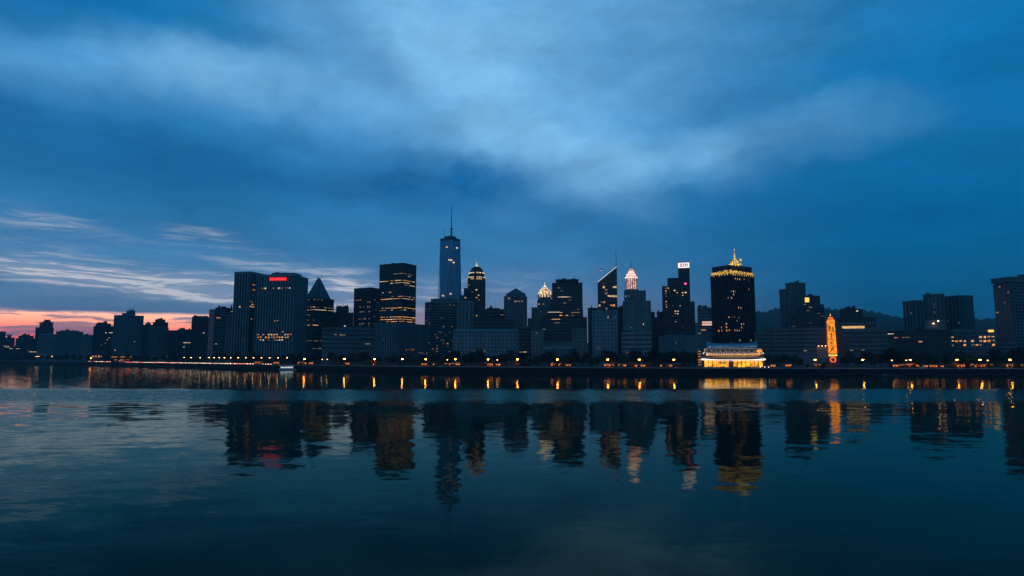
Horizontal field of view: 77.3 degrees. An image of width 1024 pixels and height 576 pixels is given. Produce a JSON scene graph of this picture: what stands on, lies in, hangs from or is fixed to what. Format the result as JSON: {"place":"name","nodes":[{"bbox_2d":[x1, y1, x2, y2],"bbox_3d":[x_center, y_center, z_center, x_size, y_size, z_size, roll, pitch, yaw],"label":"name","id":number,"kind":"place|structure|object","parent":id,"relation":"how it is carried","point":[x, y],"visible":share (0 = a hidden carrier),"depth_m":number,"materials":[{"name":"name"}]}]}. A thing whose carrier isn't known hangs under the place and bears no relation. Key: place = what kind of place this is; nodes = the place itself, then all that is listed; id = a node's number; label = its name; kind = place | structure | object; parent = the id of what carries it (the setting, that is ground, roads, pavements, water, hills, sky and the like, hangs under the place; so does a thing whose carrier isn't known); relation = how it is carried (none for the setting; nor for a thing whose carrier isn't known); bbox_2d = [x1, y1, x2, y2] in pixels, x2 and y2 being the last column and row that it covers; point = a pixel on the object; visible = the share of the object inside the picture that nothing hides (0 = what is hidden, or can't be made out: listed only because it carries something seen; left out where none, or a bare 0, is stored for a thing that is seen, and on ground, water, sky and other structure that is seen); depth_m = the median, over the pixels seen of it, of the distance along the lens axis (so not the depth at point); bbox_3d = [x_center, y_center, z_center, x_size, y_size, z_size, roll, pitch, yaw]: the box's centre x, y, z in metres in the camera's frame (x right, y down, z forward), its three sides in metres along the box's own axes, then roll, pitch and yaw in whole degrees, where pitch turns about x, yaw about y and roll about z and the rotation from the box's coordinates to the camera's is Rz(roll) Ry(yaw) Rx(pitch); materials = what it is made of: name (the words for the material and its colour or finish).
{"place":"outdoors","nodes":[
{"label":"outdoors","id":0,"kind":"place"},
{"bbox_2d":[0,331,5,359],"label":"apartment block","id":1,"kind":"structure","parent":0,"point":[2,334],"depth_m":1972.05,"materials":[{"name":"stone"}]},
{"bbox_2d":[2,334,14,359],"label":"apartment block","id":2,"kind":"structure","parent":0,"point":[8,340],"depth_m":1902.20,"materials":[{"name":"stone"}]},
{"bbox_2d":[81,334,92,360],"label":"office block","id":3,"kind":"structure","parent":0,"point":[86,343],"depth_m":1489.36,"materials":[{"name":"concrete"}]},
{"bbox_2d":[92,321,112,360],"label":"apartment tower","id":4,"kind":"structure","parent":0,"point":[102,336],"depth_m":1440.68,"materials":[{"name":"grey glass"}]},
{"bbox_2d":[112,308,143,361],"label":"apartment tower","id":5,"kind":"structure","parent":0,"point":[127,330],"depth_m":1349.19,"materials":[{"name":"grey concrete"}]},
{"bbox_2d":[140,322,152,361],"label":"office block","id":6,"kind":"structure","parent":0,"point":[145,339],"depth_m":1354.86,"materials":[{"name":"stone"}]},
{"bbox_2d":[148,318,168,361],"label":"apartment tower","id":7,"kind":"structure","parent":0,"point":[158,340],"depth_m":1235.30,"materials":[{"name":"grey concrete"}]},
{"bbox_2d":[167,328,190,361],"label":"office block","id":8,"kind":"structure","parent":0,"point":[179,339],"depth_m":1216.13,"materials":[{"name":"stone"}]},
{"bbox_2d":[190,315,208,362],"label":"apartment tower","id":9,"kind":"structure","parent":0,"point":[199,338],"depth_m":1178.72,"materials":[{"name":"stone"}]},
{"bbox_2d":[207,305,232,362],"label":"office tower","id":10,"kind":"structure","parent":0,"point":[217,329],"depth_m":1107.74,"materials":[{"name":"grey concrete"}]},
{"bbox_2d":[225,314,232,362],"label":"office block","id":11,"kind":"structure","parent":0,"point":[228,338],"depth_m":1030.07,"materials":[{"name":"concrete"}]},
{"bbox_2d":[231,271,264,363],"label":"office tower","id":12,"kind":"structure","parent":0,"point":[242,339],"depth_m":1007.58,"materials":[{"name":"concrete"}]},
{"bbox_2d":[306,278,333,363],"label":"office tower","id":13,"kind":"structure","parent":0,"point":[320,309],"depth_m":998.19,"materials":[{"name":"stone"}]},
{"bbox_2d":[333,304,352,326],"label":"office tower","id":14,"kind":"structure","parent":0,"point":[343,316],"depth_m":1108.11,"materials":[{"name":"grey glass"}]},
{"bbox_2d":[353,287,378,327],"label":"office tower","id":15,"kind":"structure","parent":0,"point":[366,307],"depth_m":1003.62,"materials":[{"name":"stone"}]},
{"bbox_2d":[378,263,416,323],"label":"office tower","id":16,"kind":"structure","parent":0,"point":[397,292],"depth_m":956.94,"materials":[{"name":"black glass"}]},
{"bbox_2d":[374,322,428,364],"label":"office block","id":17,"kind":"structure","parent":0,"point":[399,338],"depth_m":802.10,"materials":[{"name":"grey concrete"}]},
{"bbox_2d":[425,298,462,363],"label":"office block","id":18,"kind":"structure","parent":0,"point":[441,317],"depth_m":940.95,"materials":[{"name":"grey concrete"}]},
{"bbox_2d":[438,209,460,298],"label":"glass spire tower","id":19,"kind":"structure","parent":0,"point":[450,271],"depth_m":1197.37,"materials":[{"name":"blue glass"}]},
{"bbox_2d":[457,299,473,328],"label":"office block","id":20,"kind":"structure","parent":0,"point":[465,313],"depth_m":900.71,"materials":[{"name":"grey concrete"}]},
{"bbox_2d":[460,262,485,318],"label":"office tower","id":21,"kind":"structure","parent":0,"point":[475,290],"depth_m":964.46,"materials":[{"name":"stone"}]},
{"bbox_2d":[453,329,519,365],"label":"office block","id":22,"kind":"structure","parent":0,"point":[493,342],"depth_m":739.58,"materials":[{"name":"concrete"}]},
{"bbox_2d":[473,317,511,328],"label":"office block","id":23,"kind":"structure","parent":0,"point":[493,323],"depth_m":789.56,"materials":[{"name":"stone"}]},
{"bbox_2d":[484,306,503,318],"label":"office block","id":24,"kind":"structure","parent":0,"point":[490,312],"depth_m":861.02,"materials":[{"name":"grey glass"}]},
{"bbox_2d":[2,360,1005,367],"bbox_3d":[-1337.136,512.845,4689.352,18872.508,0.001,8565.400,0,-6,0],"label":"ground","id":25,"kind":"structure","parent":0,"point":[588,365],"depth_m":707.93,"materials":[{"name":"black"}]},
{"bbox_2d":[3,345,22,360],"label":"villa","id":26,"kind":"object","parent":25,"relation":"on","point":[12,350],"visible":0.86,"depth_m":1681.95,"materials":[{"name":"stone"}]},
{"bbox_2d":[15,333,36,355],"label":"apartment block","id":27,"kind":"structure","parent":25,"relation":"on","point":[25,340],"depth_m":1787.26,"materials":[{"name":"stone"}]},
{"bbox_2d":[23,348,36,360],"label":"villa","id":28,"kind":"object","parent":25,"relation":"on","point":[29,352],"visible":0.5,"depth_m":1680.61,"materials":[{"name":"stone"}]},
{"bbox_2d":[35,320,53,343],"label":"apartment tower","id":29,"kind":"structure","parent":25,"relation":"on","point":[45,326],"depth_m":1821.77,"materials":[{"name":"grey glass"}]},
{"bbox_2d":[36,333,55,360],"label":"office block","id":30,"kind":"structure","parent":25,"relation":"on","point":[46,344],"depth_m":1585.34,"materials":[{"name":"concrete"}]},
{"bbox_2d":[54,329,82,360],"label":"office block","id":31,"kind":"structure","parent":25,"relation":"on","point":[67,341],"depth_m":1542.48,"materials":[{"name":"grey concrete"}]},
{"bbox_2d":[91,350,106,361],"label":"restaurant","id":32,"kind":"structure","parent":25,"relation":"on","point":[96,356],"depth_m":1325.98,"materials":[{"name":"brown brick"}]},
{"bbox_2d":[111,354,132,361],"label":"restaurant","id":33,"kind":"structure","parent":25,"relation":"on","point":[114,357],"depth_m":1230.27,"materials":[{"name":"brown brick"}]},
{"bbox_2d":[253,272,307,363],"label":"office tower","id":34,"kind":"structure","parent":25,"relation":"on","point":[280,318],"depth_m":939.14,"materials":[{"name":"stone"}]},
{"bbox_2d":[321,326,374,364],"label":"office block","id":35,"kind":"structure","parent":25,"relation":"on","point":[338,341],"depth_m":836.90,"materials":[{"name":"grey concrete"}]},
{"bbox_2d":[358,351,369,364],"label":"tree","id":36,"kind":"object","parent":25,"relation":"on","point":[364,357],"visible":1,"depth_m":786.91,"materials":[{"name":"green plant"}]},
{"bbox_2d":[402,354,412,365],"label":"tree","id":37,"kind":"object","parent":25,"relation":"on","point":[408,358],"visible":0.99,"depth_m":758.85,"materials":[{"name":"green plant"}]},
{"bbox_2d":[451,350,461,363],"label":"tree","id":38,"kind":"object","parent":25,"relation":"on","point":[456,356],"visible":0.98,"depth_m":733.46,"materials":[{"name":"green plant"}]},
{"bbox_2d":[473,347,484,361],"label":"tree","id":39,"kind":"object","parent":25,"relation":"on","point":[477,354],"visible":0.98,"depth_m":720.63,"materials":[{"name":"green plant"}]},
{"bbox_2d":[505,349,516,361],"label":"tree","id":40,"kind":"object","parent":25,"relation":"on","point":[510,354],"visible":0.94,"depth_m":702.59,"materials":[{"name":"green plant"}]},
{"bbox_2d":[0,361,1023,374],"bbox_3d":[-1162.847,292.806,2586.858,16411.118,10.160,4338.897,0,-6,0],"label":"seawall","id":41,"kind":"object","parent":25,"relation":"on","point":[825,371],"visible":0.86,"depth_m":622.76,"materials":[{"name":"concrete"}]},
{"bbox_2d":[504,288,526,329],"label":"office tower","id":42,"kind":"structure","parent":25,"relation":"on","point":[515,305],"depth_m":801.52,"materials":[{"name":"grey concrete"}]},
{"bbox_2d":[517,351,527,366],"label":"tree","id":43,"kind":"object","parent":25,"relation":"on","point":[522,357],"visible":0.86,"depth_m":699.59,"materials":[{"name":"green plant"}]},
{"bbox_2d":[539,353,550,366],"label":"tree","id":44,"kind":"object","parent":25,"relation":"on","point":[544,358],"visible":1,"depth_m":681.93,"materials":[{"name":"green plant"}]},
{"bbox_2d":[546,350,555,362],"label":"tree","id":45,"kind":"object","parent":25,"relation":"on","point":[551,354],"visible":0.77,"depth_m":691.62,"materials":[{"name":"green plant"}]},
{"bbox_2d":[531,328,586,366],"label":"museum","id":46,"kind":"structure","parent":25,"relation":"on","point":[540,345],"depth_m":708.30,"materials":[{"name":"stone"}]},
{"bbox_2d":[558,354,568,363],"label":"tree","id":47,"kind":"object","parent":25,"relation":"on","point":[564,358],"visible":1,"depth_m":677.24,"materials":[{"name":"green plant"}]},
{"bbox_2d":[569,349,579,366],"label":"tree","id":48,"kind":"object","parent":25,"relation":"on","point":[574,355],"visible":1,"depth_m":676.09,"materials":[{"name":"green plant"}]},
{"bbox_2d":[598,349,608,364],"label":"tree","id":49,"kind":"object","parent":25,"relation":"on","point":[602,356],"visible":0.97,"depth_m":664.29,"materials":[{"name":"green plant"}]},
{"bbox_2d":[605,350,617,366],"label":"tree","id":50,"kind":"object","parent":25,"relation":"on","point":[611,353],"visible":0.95,"depth_m":662.83,"materials":[{"name":"green plant"}]},
{"bbox_2d":[616,305,622,363],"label":"office block","id":51,"kind":"structure","parent":25,"relation":"on","point":[619,309],"depth_m":779.26,"materials":[{"name":"grey glass"}]},
{"bbox_2d":[617,354,628,363],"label":"tree","id":52,"kind":"object","parent":25,"relation":"on","point":[622,358],"visible":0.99,"depth_m":652.91,"materials":[{"name":"green plant"}]},
{"bbox_2d":[626,349,637,361],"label":"tree","id":53,"kind":"object","parent":25,"relation":"on","point":[632,357],"visible":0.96,"depth_m":655.11,"materials":[{"name":"green plant"}]},
{"bbox_2d":[634,349,644,364],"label":"tree","id":54,"kind":"object","parent":25,"relation":"on","point":[639,353],"visible":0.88,"depth_m":653.98,"materials":[{"name":"green plant"}]},
{"bbox_2d":[645,348,659,362],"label":"tree","id":55,"kind":"object","parent":25,"relation":"on","point":[653,356],"visible":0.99,"depth_m":645.29,"materials":[{"name":"green plant"}]},
{"bbox_2d":[655,310,662,364],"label":"office block","id":56,"kind":"structure","parent":25,"relation":"on","point":[659,325],"depth_m":848.93,"materials":[{"name":"grey glass"}]},
{"bbox_2d":[656,352,666,362],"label":"tree","id":57,"kind":"object","parent":25,"relation":"on","point":[661,355],"visible":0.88,"depth_m":657.00,"materials":[{"name":"green plant"}]},
{"bbox_2d":[670,349,679,363],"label":"tree","id":58,"kind":"object","parent":25,"relation":"on","point":[675,356],"visible":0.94,"depth_m":646.64,"materials":[{"name":"green plant"}]},
{"bbox_2d":[764,354,776,364],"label":"tree","id":59,"kind":"object","parent":25,"relation":"on","point":[769,358],"visible":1,"depth_m":634.24,"materials":[{"name":"green plant"}]},
{"bbox_2d":[779,353,791,363],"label":"tree","id":60,"kind":"object","parent":25,"relation":"on","point":[785,358],"visible":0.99,"depth_m":629.85,"materials":[{"name":"green plant"}]},
{"bbox_2d":[754,327,828,366],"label":"building","id":61,"kind":"structure","parent":25,"relation":"on","point":[802,343],"depth_m":705.04,"materials":[{"name":"grey concrete"}]},
{"bbox_2d":[789,354,799,364],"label":"tree","id":62,"kind":"object","parent":25,"relation":"on","point":[794,357],"visible":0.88,"depth_m":631.49,"materials":[{"name":"green plant"}]},
{"bbox_2d":[816,346,828,358],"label":"poster board","id":63,"kind":"object","parent":25,"relation":"on","point":[821,352],"visible":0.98,"depth_m":621.35,"materials":[{"name":"paint"}]},
{"bbox_2d":[839,356,850,367],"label":"tree","id":64,"kind":"object","parent":25,"relation":"on","point":[844,360],"visible":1,"depth_m":622.69,"materials":[{"name":"green plant"}]},
{"bbox_2d":[844,350,857,367],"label":"tree","id":65,"kind":"object","parent":25,"relation":"on","point":[850,355],"visible":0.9,"depth_m":630.82,"materials":[{"name":"green plant"}]},
{"bbox_2d":[836,322,889,366],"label":"building","id":66,"kind":"structure","parent":25,"relation":"on","point":[856,338],"depth_m":703.03,"materials":[{"name":"grey concrete"}]},
{"bbox_2d":[858,349,872,367],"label":"tree","id":67,"kind":"object","parent":25,"relation":"on","point":[866,357],"visible":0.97,"depth_m":623.68,"materials":[{"name":"green plant"}]},
{"bbox_2d":[876,353,886,367],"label":"tree","id":68,"kind":"object","parent":25,"relation":"on","point":[882,359],"visible":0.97,"depth_m":629.82,"materials":[{"name":"green plant"}]},
{"bbox_2d":[882,346,898,367],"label":"tree","id":69,"kind":"object","parent":25,"relation":"on","point":[893,354],"visible":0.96,"depth_m":629.58,"materials":[{"name":"green plant"}]},
{"bbox_2d":[898,349,909,363],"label":"tree","id":70,"kind":"object","parent":25,"relation":"on","point":[905,354],"visible":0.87,"depth_m":628.13,"materials":[{"name":"green plant"}]},
{"bbox_2d":[907,352,918,362],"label":"tree","id":71,"kind":"object","parent":25,"relation":"on","point":[913,357],"visible":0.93,"depth_m":620.41,"materials":[{"name":"green plant"}]},
{"bbox_2d":[888,328,951,366],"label":"building","id":72,"kind":"structure","parent":25,"relation":"on","point":[932,342],"depth_m":675.06,"materials":[{"name":"stone"}]},
{"bbox_2d":[915,352,924,363],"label":"tree","id":73,"kind":"object","parent":25,"relation":"on","point":[921,359],"visible":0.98,"depth_m":616.43,"materials":[{"name":"green plant"}]},
{"bbox_2d":[930,354,942,364],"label":"tree","id":74,"kind":"object","parent":25,"relation":"on","point":[938,359],"visible":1,"depth_m":620.88,"materials":[{"name":"green plant"}]},
{"bbox_2d":[946,355,957,364],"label":"tree","id":75,"kind":"object","parent":25,"relation":"on","point":[952,358],"visible":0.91,"depth_m":617.02,"materials":[{"name":"green plant"}]},
{"bbox_2d":[953,351,964,362],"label":"tree","id":76,"kind":"object","parent":25,"relation":"on","point":[959,354],"visible":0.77,"depth_m":624.70,"materials":[{"name":"green plant"}]},
{"bbox_2d":[963,354,979,363],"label":"tree","id":77,"kind":"object","parent":25,"relation":"on","point":[973,359],"visible":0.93,"depth_m":617.75,"materials":[{"name":"green plant"}]},
{"bbox_2d":[951,328,996,366],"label":"building","id":78,"kind":"structure","parent":25,"relation":"on","point":[978,342],"depth_m":664.71,"materials":[{"name":"grey brick"}]},
{"bbox_2d":[984,348,1001,367],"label":"tree","id":79,"kind":"object","parent":25,"relation":"on","point":[992,355],"visible":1,"depth_m":618.32,"materials":[{"name":"green plant"}]},
{"bbox_2d":[997,355,1008,364],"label":"tree","id":80,"kind":"object","parent":25,"relation":"on","point":[1003,360],"visible":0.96,"depth_m":615.23,"materials":[{"name":"green plant"}]},
{"bbox_2d":[996,341,1016,366],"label":"office block","id":81,"kind":"structure","parent":25,"relation":"on","point":[1005,346],"depth_m":653.66,"materials":[{"name":"grey concrete"}]},
{"bbox_2d":[990,274,1023,347],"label":"hotel tower","id":82,"kind":"structure","parent":25,"relation":"on","point":[1008,292],"depth_m":691.40,"materials":[{"name":"stone"}]},
{"bbox_2d":[1006,346,1023,361],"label":"tree","id":83,"kind":"object","parent":25,"relation":"on","point":[1017,354],"visible":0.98,"depth_m":624.23,"materials":[{"name":"green plant"}]},
{"bbox_2d":[0,363,1023,575],"bbox_3d":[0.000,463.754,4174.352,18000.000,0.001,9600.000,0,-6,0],"label":"water","id":84,"kind":"structure","parent":0,"point":[110,470],"depth_m":93.51,"materials":[{"name":"blue liquid"}]},
{"bbox_2d":[279,365,295,369],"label":"passenger boat","id":85,"kind":"object","parent":84,"relation":"on","point":[288,367],"visible":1,"depth_m":813.97,"materials":[{"name":"paint"}]},
{"bbox_2d":[0,0,1023,345],"label":"sky","id":86,"kind":"structure","parent":0,"point":[868,155],"materials":[{"name":"blue"}]},
{"bbox_2d":[519,326,533,365],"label":"office block","id":87,"kind":"structure","parent":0,"point":[524,339],"depth_m":734.25,"materials":[{"name":"grey glass"}]},
{"bbox_2d":[528,285,551,330],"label":"office tower","id":88,"kind":"structure","parent":0,"point":[544,305],"depth_m":873.79,"materials":[{"name":"stone"}]},
{"bbox_2d":[542,278,586,340],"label":"office tower","id":89,"kind":"structure","parent":0,"point":[562,319],"depth_m":817.43,"materials":[{"name":"stone"}]},
{"bbox_2d":[588,305,597,364],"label":"office block","id":90,"kind":"structure","parent":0,"point":[590,348],"depth_m":799.09,"materials":[{"name":"stone"}]},
{"bbox_2d":[592,308,617,366],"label":"office block","id":91,"kind":"structure","parent":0,"point":[604,329],"depth_m":699.16,"materials":[{"name":"concrete"}]},
{"bbox_2d":[598,266,617,310],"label":"office tower","id":92,"kind":"structure","parent":0,"point":[607,291],"depth_m":864.28,"materials":[{"name":"glass"}]},
{"bbox_2d":[621,331,651,366],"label":"office block","id":93,"kind":"structure","parent":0,"point":[636,341],"depth_m":681.63,"materials":[{"name":"concrete"}]},
{"bbox_2d":[623,268,651,331],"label":"office tower","id":94,"kind":"structure","parent":0,"point":[636,311],"depth_m":762.08,"materials":[{"name":"stone"}]},
{"bbox_2d":[651,312,655,365],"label":"office block","id":95,"kind":"structure","parent":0,"point":[653,331],"depth_m":788.02,"materials":[{"name":"stone"}]},
{"bbox_2d":[662,262,695,335],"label":"office tower","id":96,"kind":"structure","parent":0,"point":[678,307],"depth_m":838.73,"materials":[{"name":"stone"}]},
{"bbox_2d":[658,331,706,366],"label":"office block","id":97,"kind":"structure","parent":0,"point":[681,341],"depth_m":683.29,"materials":[{"name":"grey concrete"}]},
{"bbox_2d":[697,305,711,342],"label":"office block","id":98,"kind":"structure","parent":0,"point":[704,316],"depth_m":770.11,"materials":[{"name":"concrete"}]},
{"bbox_2d":[710,251,755,343],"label":"hotel tower","id":99,"kind":"structure","parent":0,"point":[733,308],"depth_m":711.86,"materials":[{"name":"black glass"}]},
{"bbox_2d":[587,307,996,352],"bbox_3d":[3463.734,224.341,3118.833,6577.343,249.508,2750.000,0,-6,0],"label":"hills","id":100,"kind":"structure","parent":0,"point":[768,319],"depth_m":2508.99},
{"bbox_2d":[779,280,805,327],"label":"apartment tower","id":101,"kind":"structure","parent":0,"point":[792,294],"depth_m":910.17,"materials":[{"name":"grey concrete"}]},
{"bbox_2d":[791,294,824,327],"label":"office block","id":102,"kind":"structure","parent":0,"point":[813,311],"depth_m":857.97,"materials":[{"name":"stone"}]},
{"bbox_2d":[826,315,837,367],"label":"lantern tower","id":103,"kind":"structure","parent":0,"point":[831,341],"depth_m":637.04,"materials":[{"name":"orange paper"}]},
{"bbox_2d":[837,306,875,322],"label":"hotel","id":104,"kind":"structure","parent":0,"point":[850,314],"depth_m":906.82,"materials":[{"name":"stone"}]},
{"bbox_2d":[924,312,944,329],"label":"service block","id":105,"kind":"structure","parent":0,"point":[930,324],"depth_m":739.88,"materials":[{"name":"grey concrete"}]},
{"bbox_2d":[902,292,974,329],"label":"apartment block","id":106,"kind":"structure","parent":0,"point":[955,311],"depth_m":805.29,"materials":[{"name":"grey concrete"}]},
{"label":"road","id":107,"kind":"structure","parent":0,"visible":0},
{"bbox_2d":[698,341,765,367],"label":"pavilion","id":108,"kind":"structure","parent":107,"relation":"on","point":[743,355],"depth_m":609.36,"materials":[{"name":"stone"}]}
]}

